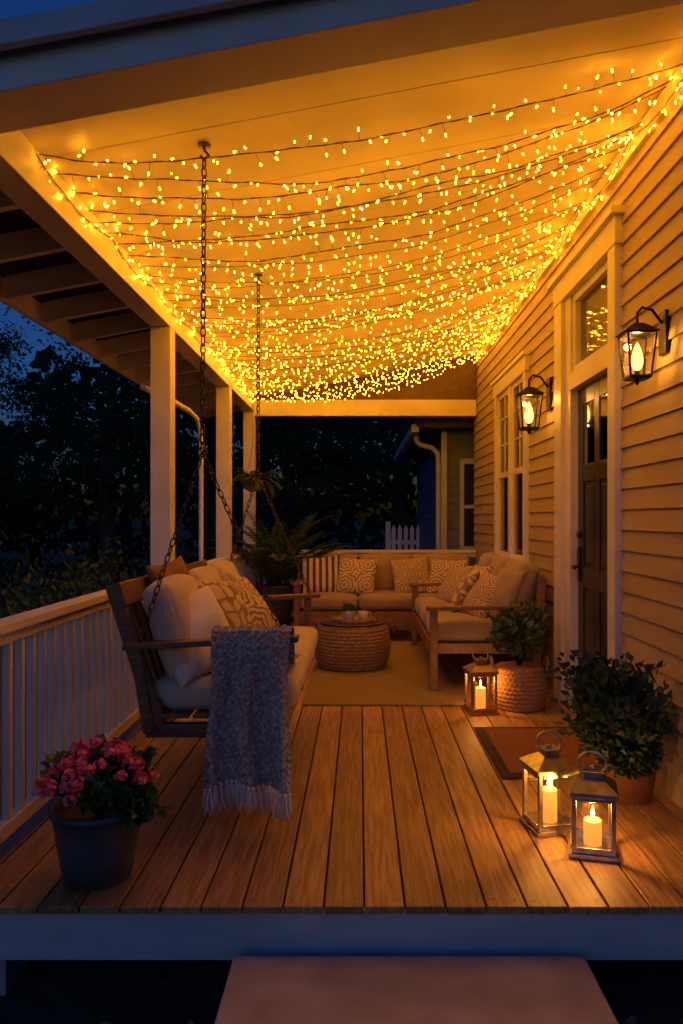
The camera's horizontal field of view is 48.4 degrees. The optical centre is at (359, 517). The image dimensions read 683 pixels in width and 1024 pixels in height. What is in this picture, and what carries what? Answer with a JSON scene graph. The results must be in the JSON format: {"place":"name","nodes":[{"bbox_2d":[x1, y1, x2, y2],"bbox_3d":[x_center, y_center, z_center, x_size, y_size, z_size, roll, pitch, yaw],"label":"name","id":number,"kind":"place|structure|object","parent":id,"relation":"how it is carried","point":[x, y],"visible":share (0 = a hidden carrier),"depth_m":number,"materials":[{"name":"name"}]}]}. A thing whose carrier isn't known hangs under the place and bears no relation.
{"place":"outdoors","nodes":[
{"label":"outdoors","id":0,"kind":"place"},
{"bbox_2d":[0,599,25,776],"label":"grass","id":1,"kind":"structure","parent":0,"point":[13,718],"depth_m":5.46,"materials":[{"name":"green plant"}]},
{"bbox_2d":[0,0,416,521],"label":"sky","id":2,"kind":"structure","parent":0,"point":[8,8],"materials":[{"name":"blue"}]},
{"bbox_2d":[0,522,682,1023],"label":"ground","id":3,"kind":"structure","parent":0,"point":[156,990],"depth_m":2.87,"materials":[{"name":"soil"}]},
{"bbox_2d":[0,321,71,520],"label":"tree","id":4,"kind":"object","parent":3,"relation":"on","point":[4,346],"visible":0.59,"depth_m":20.98,"materials":[{"name":"green plant"}]},
{"bbox_2d":[0,561,115,695],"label":"garden bush","id":5,"kind":"object","parent":3,"relation":"on","point":[29,602],"visible":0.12,"depth_m":6.96,"materials":[{"name":"green plant"}]},
{"bbox_2d":[0,521,146,648],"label":"garden bush","id":6,"kind":"object","parent":3,"relation":"on","point":[69,568],"visible":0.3,"depth_m":9.19,"materials":[{"name":"green plant"}]},
{"bbox_2d":[0,307,213,585],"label":"tree","id":7,"kind":"object","parent":3,"relation":"on","point":[110,465],"visible":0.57,"depth_m":16.23,"materials":[{"name":"green plant"}]},
{"bbox_2d":[113,537,215,581],"bbox_3d":[-2.441,0.991,11.067,1.900,1.558,1.782,0,0,30],"label":"garden bush","id":8,"kind":"object","parent":3,"relation":"on","point":[177,552],"visible":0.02,"depth_m":11.01,"materials":[{"name":"green plant"}]},
{"bbox_2d":[0,346,416,575],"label":"distant tree line","id":9,"kind":"object","parent":3,"relation":"on","point":[17,525],"visible":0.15,"depth_m":26.20,"materials":[{"name":"green plant"}]},
{"bbox_2d":[104,378,353,560],"bbox_3d":[-3.809,-2.366,20.030,6.175,8.332,6.569,0,0,-39],"label":"tree","id":10,"kind":"object","parent":3,"relation":"on","point":[264,462],"visible":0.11,"depth_m":19.73,"materials":[{"name":"green plant"}]},
{"bbox_2d":[185,411,403,593],"bbox_3d":[-1.518,-0.973,17.480,5.146,5.536,5.474,0,0,20],"label":"tree","id":11,"kind":"object","parent":3,"relation":"on","point":[293,506],"visible":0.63,"depth_m":16.83,"materials":[{"name":"green plant"}]},
{"bbox_2d":[256,566,358,606],"bbox_3d":[-0.655,1.110,12.501,2.321,1.322,2.406,0,0,28],"label":"garden bush","id":12,"kind":"object","parent":3,"relation":"on","point":[295,577],"visible":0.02,"depth_m":12.47,"materials":[{"name":"green plant"}]},
{"bbox_2d":[0,621,682,995],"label":"deck","id":13,"kind":"structure","parent":3,"relation":"on","point":[402,831],"depth_m":2.97,"materials":[{"name":"brown wood"}]},
{"bbox_2d":[31,734,170,890],"bbox_3d":[-0.962,1.101,2.906,0.518,0.530,0.429,0,0,0],"label":"geranium pot","id":14,"kind":"object","parent":13,"relation":"on","point":[104,807],"visible":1,"depth_m":2.80,"materials":[{"name":"metal"}]},
{"bbox_2d":[150,326,174,565],"bbox_3d":[-1.440,-0.008,5.550,0.146,2.748,0.146,0,0,0],"label":"post","id":15,"kind":"object","parent":13,"relation":"on","point":[162,434],"visible":0.56,"depth_m":5.48,"materials":[{"name":"white paint"}]},
{"bbox_2d":[0,589,158,843],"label":"porch railing","id":16,"kind":"object","parent":15,"relation":"attached to","point":[80,681],"visible":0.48,"depth_m":3.55,"materials":[{"name":"white paint"}]},
{"bbox_2d":[207,558,226,564],"bbox_3d":[-1.440,0.851,6.800,0.100,0.870,2.340,0,0,0],"label":"porch railing","id":17,"kind":"object","parent":15,"relation":"attached to","point":[213,560],"visible":0.02,"depth_m":7.44,"materials":[{"name":"white paint"}]},
{"bbox_2d":[140,384,202,560],"bbox_3d":[-1.600,0.320,6.636,0.048,2.693,2.074,0,0,0],"label":"drain pipe","id":18,"kind":"object","parent":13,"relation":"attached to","point":[188,410],"visible":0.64,"depth_m":7.63,"materials":[{"name":"white metal"}]},
{"bbox_2d":[216,386,231,561],"bbox_3d":[-1.440,-0.008,8.050,0.146,2.748,0.146,0,0,0],"label":"post","id":19,"kind":"object","parent":13,"relation":"on","point":[223,460],"visible":0.53,"depth_m":7.98,"materials":[{"name":"white paint"}]},
{"bbox_2d":[243,411,255,588],"bbox_3d":[-1.440,-0.008,9.910,0.146,2.748,0.146,0,0,0],"label":"post","id":20,"kind":"object","parent":13,"relation":"on","point":[249,428],"visible":0.38,"depth_m":9.84,"materials":[{"name":"white paint"}]},
{"bbox_2d":[232,551,251,580],"bbox_3d":[-1.440,0.851,8.980,0.100,0.870,1.700,0,0,0],"label":"porch railing","id":21,"kind":"object","parent":20,"relation":"attached to","point":[240,565],"visible":0.23,"depth_m":9.13,"materials":[{"name":"white paint"}]},
{"bbox_2d":[254,400,475,416],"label":"back beam","id":22,"kind":"structure","parent":20,"relation":"on","point":[373,408],"depth_m":9.85,"materials":[{"name":"white paint"}]},
{"bbox_2d":[256,356,475,399],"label":"back gable","id":23,"kind":"structure","parent":22,"relation":"on","point":[457,382],"depth_m":9.91,"materials":[{"name":"brown wood"}]},
{"bbox_2d":[263,550,475,616],"bbox_3d":[0.075,0.851,9.930,2.870,0.870,0.100,0,0,0],"label":"porch railing","id":24,"kind":"object","parent":20,"relation":"attached to","point":[414,553],"visible":0.06,"depth_m":9.88,"materials":[{"name":"white paint"}]},
{"bbox_2d":[207,511,354,625],"bbox_3d":[-1.112,0.630,9.311,1.648,1.473,2.104,0,0,-22],"label":"palm plant","id":25,"kind":"object","parent":13,"relation":"on","point":[271,562],"visible":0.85,"depth_m":9.12,"materials":[{"name":"plant"}]},
{"bbox_2d":[292,553,469,625],"bbox_3d":[0.300,0.895,8.820,2.090,0.943,0.920,0,0,0],"label":"outdoor sofa","id":26,"kind":"object","parent":13,"relation":"on","point":[386,602],"visible":0.38,"depth_m":8.44,"materials":[{"name":"beige fabric"}]},
{"bbox_2d":[299,555,338,593],"bbox_3d":[-0.460,0.668,8.844,0.512,0.512,0.176,0,-24,-4],"label":"throw pillow","id":27,"kind":"object","parent":26,"relation":"on","point":[320,574],"visible":0.86,"depth_m":8.78,"materials":[{"name":"beige fabric"}]},
{"bbox_2d":[334,556,379,594],"bbox_3d":[-0.040,0.676,8.800,0.520,0.520,0.167,0,-28,6],"label":"throw pillow","id":28,"kind":"object","parent":26,"relation":"on","point":[356,576],"visible":0.89,"depth_m":8.73,"materials":[{"name":"beige fabric"}]},
{"bbox_2d":[388,556,429,592],"bbox_3d":[0.600,0.676,8.821,0.528,0.528,0.168,0,-28,-4],"label":"throw pillow","id":29,"kind":"object","parent":26,"relation":"on","point":[406,572],"visible":0.86,"depth_m":8.77,"materials":[{"name":"beige fabric"}]},
{"bbox_2d":[426,559,468,592],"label":"throw pillow","id":30,"kind":"object","parent":26,"relation":"on","point":[439,569],"visible":0.55,"depth_m":8.69,"materials":[{"name":"beige fabric"}]},
{"bbox_2d":[302,642,463,705],"bbox_3d":[0.180,1.358,6.910,1.200,0.012,2.780,0,0,0],"label":"rug","id":31,"kind":"object","parent":13,"relation":"on","point":[401,677],"visible":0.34,"depth_m":6.13,"materials":[{"name":"fabric"}]},
{"bbox_2d":[314,618,390,671],"bbox_3d":[-0.070,1.149,6.950,0.714,0.406,0.714,0,0,0],"label":"wicker ottoman","id":32,"kind":"object","parent":31,"relation":"on","point":[353,647],"visible":0.79,"depth_m":6.67,"materials":[{"name":"brown wicker"}]},
{"bbox_2d":[332,615,374,623],"bbox_3d":[-0.060,0.924,6.920,0.396,0.035,0.396,0,0,0],"label":"serving tray","id":33,"kind":"object","parent":32,"relation":"on","point":[341,620],"visible":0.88,"depth_m":6.78,"materials":[{"name":"brown wood"}]},
{"bbox_2d":[340,602,357,619],"bbox_3d":[-0.101,0.843,6.922,0.165,0.173,0.151,0,0,0],"label":"potted herb","id":34,"kind":"object","parent":33,"relation":"on","point":[348,611],"visible":0.94,"depth_m":6.89,"materials":[{"name":"white ceramic"}]},
{"bbox_2d":[358,611,370,619],"bbox_3d":[0.037,0.885,6.855,0.106,0.090,0.090,0,0,-36],"label":"coffee cup","id":35,"kind":"object","parent":33,"relation":"on","point":[363,615],"visible":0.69,"depth_m":6.82,"materials":[{"name":"beige ceramic"}]},
{"bbox_2d":[409,552,545,689],"bbox_3d":[0.990,0.860,7.040,0.940,1.015,2.215,0,0,0],"label":"outdoor sofa","id":36,"kind":"object","parent":13,"relation":"on","point":[436,623],"visible":0.51,"depth_m":6.02,"materials":[{"name":"beige fabric"}]},
{"bbox_2d":[436,565,473,601],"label":"throw pillow","id":37,"kind":"object","parent":36,"relation":"on","point":[453,578],"visible":0.58,"depth_m":7.54,"materials":[{"name":"beige fabric"}]},
{"bbox_2d":[450,571,479,611],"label":"throw pillow","id":38,"kind":"object","parent":36,"relation":"on","point":[463,589],"visible":0.67,"depth_m":6.63,"materials":[{"name":"beige fabric"}]},
{"bbox_2d":[459,569,496,617],"bbox_3d":[1.039,0.656,6.400,0.175,0.497,0.497,34,-11,-17],"label":"throw pillow","id":39,"kind":"object","parent":36,"relation":"on","point":[481,591],"visible":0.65,"depth_m":6.32,"materials":[{"name":"beige fabric"}]},
{"bbox_2d":[466,565,493,576],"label":"throw pillow","id":40,"kind":"object","parent":36,"relation":"on","point":[477,568],"visible":0.28,"depth_m":7.14,"materials":[{"name":"beige fabric"}]},
{"bbox_2d":[488,567,525,620],"bbox_3d":[1.172,0.627,6.201,0.174,0.460,0.460,25,-6,-13],"label":"throw pillow","id":41,"kind":"object","parent":36,"relation":"on","point":[508,586],"visible":0.67,"depth_m":6.06,"materials":[{"name":"beige fabric"}]},
{"bbox_2d":[462,649,498,715],"bbox_3d":[0.850,1.148,5.360,0.209,0.436,0.209,0,0,-8],"label":"candle lantern","id":42,"kind":"object","parent":13,"relation":"on","point":[479,667],"visible":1,"depth_m":5.32,"materials":[{"name":"gold metal"}]},
{"bbox_2d":[485,600,550,712],"bbox_3d":[1.149,0.982,5.518,0.481,0.768,0.489,0,0,0],"label":"basket planter","id":43,"kind":"object","parent":13,"relation":"on","point":[522,685],"visible":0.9,"depth_m":5.39,"materials":[{"name":"wicker"}]},
{"bbox_2d":[474,727,596,778],"bbox_3d":[1.090,1.356,4.450,0.700,0.016,0.960,0,0,0],"label":"door mat","id":44,"kind":"object","parent":13,"relation":"on","point":[506,748],"depth_m":4.50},
{"bbox_2d":[519,731,579,837],"bbox_3d":[0.835,1.158,3.360,0.199,0.416,0.199,0,0,-12],"label":"candle lantern","id":45,"kind":"object","parent":13,"relation":"on","point":[548,817],"visible":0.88,"depth_m":3.33,"materials":[{"name":"metal"}]},
{"bbox_2d":[474,95,682,808],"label":"siding wall","id":46,"kind":"structure","parent":13,"relation":"on","point":[646,189],"depth_m":4.09,"materials":[{"name":"paint"}]},
{"bbox_2d":[0,0,682,133],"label":"front header","id":47,"kind":"object","parent":46,"relation":"attached to","point":[158,62],"visible":1,"depth_m":2.68,"materials":[{"name":"white paint"}]},
{"bbox_2d":[514,374,551,433],"bbox_3d":[1.381,-0.906,6.060,0.274,0.483,0.208,0,0,0],"label":"wall sconce","id":48,"kind":"object","parent":46,"relation":"attached to","point":[528,392],"depth_m":6.04,"materials":[{"name":"black metal"}]},
{"bbox_2d":[475,65,682,363],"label":"frieze board","id":49,"kind":"object","parent":46,"relation":"attached to","point":[639,140],"visible":0.93,"depth_m":4.67,"materials":[{"name":"white paint"}]},
{"bbox_2d":[615,306,668,384],"bbox_3d":[1.406,-0.856,3.780,0.225,0.396,0.170,0,0,0],"label":"wall sconce","id":50,"kind":"object","parent":46,"relation":"attached to","point":[638,330],"depth_m":3.76,"materials":[{"name":"black metal"}]},
{"bbox_2d":[568,751,619,862],"bbox_3d":[0.955,1.165,3.120,0.194,0.402,0.194,0,0,14],"label":"candle lantern","id":51,"kind":"object","parent":13,"relation":"on","point":[591,841],"visible":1,"depth_m":3.07,"materials":[{"name":"metal"}]},
{"bbox_2d":[542,650,676,804],"bbox_3d":[1.258,1.002,3.704,0.677,0.728,0.644,0,0,0],"label":"potted shrub","id":52,"kind":"object","parent":13,"relation":"on","point":[619,714],"visible":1,"depth_m":3.58,"materials":[{"name":"green plant"}]},
{"bbox_2d":[262,417,420,549],"bbox_3d":[0.975,-2.969,18.985,5.994,9.519,6.309,0,0,21],"label":"tree","id":53,"kind":"object","parent":3,"relation":"on","point":[397,484],"visible":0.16,"depth_m":18.46,"materials":[{"name":"green plant"}]},
{"bbox_2d":[385,521,419,549],"bbox_3d":[1.550,0.916,14.930,2.100,1.700,0.100,0,0,0],"label":"picket fence","id":54,"kind":"object","parent":3,"relation":"on","point":[399,541],"visible":0.13,"depth_m":14.90,"materials":[{"name":"paint"}]},
{"bbox_2d":[214,956,618,1023],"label":"concrete step","id":55,"kind":"object","parent":3,"relation":"on","point":[412,990],"visible":1,"depth_m":2.43,"materials":[{"name":"concrete"}]},
{"bbox_2d":[417,436,440,506],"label":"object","id":56,"kind":"object","parent":3,"relation":"on","point":[427,470],"visible":0.14,"depth_m":13.17,"materials":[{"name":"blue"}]},
{"bbox_2d":[395,417,474,458],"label":"roof","id":57,"kind":"structure","parent":56,"relation":"on","point":[431,429],"depth_m":10.36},
{"bbox_2d":[417,430,474,565],"bbox_3d":[2.828,0.086,13.090,3.345,2.760,4.820,0,0,0],"label":"siding","id":58,"kind":"object","parent":56,"relation":"on","point":[460,443],"visible":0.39,"depth_m":10.70,"materials":[{"name":"grey wood"}]},
{"bbox_2d":[394,424,474,549],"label":"trim","id":59,"kind":"structure","parent":58,"relation":"attached to","point":[411,435],"depth_m":10.64,"materials":[{"name":"white wood"}]},
{"bbox_2d":[502,400,505,550],"bbox_3d":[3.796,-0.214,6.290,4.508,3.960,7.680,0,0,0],"label":"window pane","id":60,"kind":"structure","parent":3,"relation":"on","point":[504,514],"depth_m":8.43,"materials":[{"name":"clear glass"}]},
{"bbox_2d":[490,350,530,561],"bbox_3d":[1.502,-0.469,7.635,0.115,2.070,1.690,0,0,0],"label":"window frame","id":61,"kind":"object","parent":60,"relation":"attached to","point":[510,379],"visible":0.68,"depth_m":7.58,"materials":[{"name":"white wood"}]},
{"bbox_2d":[506,385,521,554],"bbox_3d":[1.625,-0.499,7.635,0.010,1.930,1.550,0,0,0],"label":"window pane","id":62,"kind":"structure","parent":61,"relation":"in","point":[519,514],"depth_m":7.82,"materials":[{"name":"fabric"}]},
{"bbox_2d":[547,205,625,730],"bbox_3d":[1.545,-0.216,5.110,0.210,3.165,1.500,0,0,0],"label":"door surround","id":63,"kind":"object","parent":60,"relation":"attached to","point":[590,268],"visible":0.51,"depth_m":5.39,"materials":[{"name":"white wood"}]},
{"bbox_2d":[578,375,606,668],"bbox_3d":[1.593,0.211,5.030,0.054,2.250,0.860,0,0,0],"label":"front door","id":64,"kind":"structure","parent":63,"relation":"attached to","point":[592,544],"depth_m":5.12,"materials":[{"name":"paint"}]},
{"bbox_2d":[570,531,580,580],"bbox_3d":[1.526,0.268,5.357,0.081,0.355,0.137,0,0,0],"label":"door handle","id":65,"kind":"object","parent":64,"relation":"attached to","point":[578,565],"visible":1,"depth_m":5.38,"materials":[{"name":"black metal"}]},
{"bbox_2d":[584,394,606,464],"bbox_3d":[1.576,-0.584,5.030,0.006,0.420,0.620,0,0,0],"label":"door glass","id":66,"kind":"object","parent":64,"relation":"attached to","point":[589,432],"visible":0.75,"depth_m":5.12,"materials":[{"name":"clear glass"}]},
{"bbox_2d":[589,284,606,355],"bbox_3d":[1.643,-1.314,5.030,0.005,0.520,0.860,0,0,0],"label":"transom window","id":67,"kind":"structure","parent":63,"relation":"attached to","point":[597,320],"depth_m":5.23,"materials":[{"name":"glass"}]},
{"bbox_3d":[-0.225,-1.869,6.502,3.910,0.758,7.815,0,0,0],"label":"roof","id":68,"kind":"object","parent":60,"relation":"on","visible":0},
{"bbox_2d":[0,276,201,421],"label":"eave fascia","id":69,"kind":"structure","parent":68,"relation":"attached to","point":[30,308],"depth_m":5.55,"materials":[{"name":"brown paint"}]},
{"bbox_2d":[0,190,241,418],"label":"rafter tails","id":70,"kind":"object","parent":68,"relation":"attached to","point":[27,243],"visible":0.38,"depth_m":5.10,"materials":[{"name":"wood"}]},
{"bbox_2d":[0,209,149,355],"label":"roof deck","id":71,"kind":"structure","parent":70,"relation":"on","point":[15,220],"depth_m":4.50,"materials":[{"name":"brown wood"}]},
{"bbox_2d":[0,131,254,410],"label":"side beam","id":72,"kind":"structure","parent":68,"relation":"attached to","point":[30,188],"depth_m":3.95,"materials":[{"name":"white paint"}]},
{"bbox_2d":[0,0,268,50],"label":"rake fascia","id":73,"kind":"structure","parent":68,"relation":"attached to","point":[63,23],"depth_m":2.56,"materials":[{"name":"paint"}]},
{"bbox_2d":[20,4,682,398],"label":"ceiling","id":74,"kind":"structure","parent":68,"relation":"attached to","point":[376,100],"depth_m":4.08,"materials":[{"name":"paint"}]},
{"bbox_2d":[17,130,255,399],"bbox_3d":[-1.386,-1.545,6.447,0.028,0.042,7.125,0,0,0],"label":"beam cove","id":75,"kind":"object","parent":74,"relation":"attached to","point":[61,179],"visible":0.26,"depth_m":4.08,"materials":[{"name":"white paint"}]},
{"bbox_2d":[105,142,320,737],"bbox_3d":[-0.698,-0.361,4.314,0.857,2.665,1.992,0,0,0],"label":"porch swing","id":76,"kind":"object","parent":74,"relation":"hanging from","point":[164,698],"visible":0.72,"depth_m":3.41,"materials":[{"name":"brown wood"}]},
{"bbox_2d":[146,555,188,584],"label":"throw pillow","id":77,"kind":"object","parent":76,"relation":"on","point":[176,566],"visible":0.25,"depth_m":3.86,"materials":[{"name":"brown fabric"}]},
{"bbox_2d":[141,585,228,687],"bbox_3d":[-0.783,0.548,3.602,0.208,0.484,0.484,-35,-19,30],"label":"throw pillow","id":78,"kind":"object","parent":76,"relation":"on","point":[207,614],"visible":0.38,"depth_m":3.52,"materials":[{"name":"white fabric"}]},
{"bbox_2d":[195,579,254,626],"bbox_3d":[-0.723,0.518,4.021,0.189,0.508,0.508,-34,-11,17],"label":"throw pillow","id":79,"kind":"object","parent":76,"relation":"on","point":[226,594],"visible":0.35,"depth_m":4.00,"materials":[{"name":"beige fabric"}]},
{"bbox_2d":[226,572,241,582],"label":"throw pillow","id":80,"kind":"object","parent":76,"relation":"on","point":[234,577],"visible":0.09,"depth_m":4.78,"materials":[{"name":"beige fabric"}]},
{"bbox_2d":[202,624,299,822],"bbox_3d":[-0.478,0.879,3.523,0.385,0.814,0.674,0,0,0],"label":"throw blanket","id":81,"kind":"object","parent":76,"relation":"on","point":[248,743],"visible":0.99,"depth_m":3.26,"materials":[{"name":"fabric"}]},
{"bbox_2d":[233,577,278,626],"bbox_3d":[-0.637,0.544,4.399,0.198,0.466,0.466,-36,-11,15],"label":"throw pillow","id":82,"kind":"object","parent":76,"relation":"on","point":[256,605],"visible":0.29,"depth_m":4.35,"materials":[{"name":"beige fabric"}]},
{"bbox_2d":[232,444,282,499],"bbox_3d":[-1.229,-0.814,8.996,0.638,1.221,0.673,0,0,0],"label":"hanging fern","id":83,"kind":"object","parent":74,"relation":"hanging from","point":[247,483],"visible":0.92,"depth_m":8.93,"materials":[{"name":"green plant"}]},
{"bbox_2d":[36,63,682,401],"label":"string lights","id":84,"kind":"object","parent":74,"relation":"attached to","point":[420,194],"visible":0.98,"depth_m":4.46,"materials":[{"name":"plastic"}]}
]}

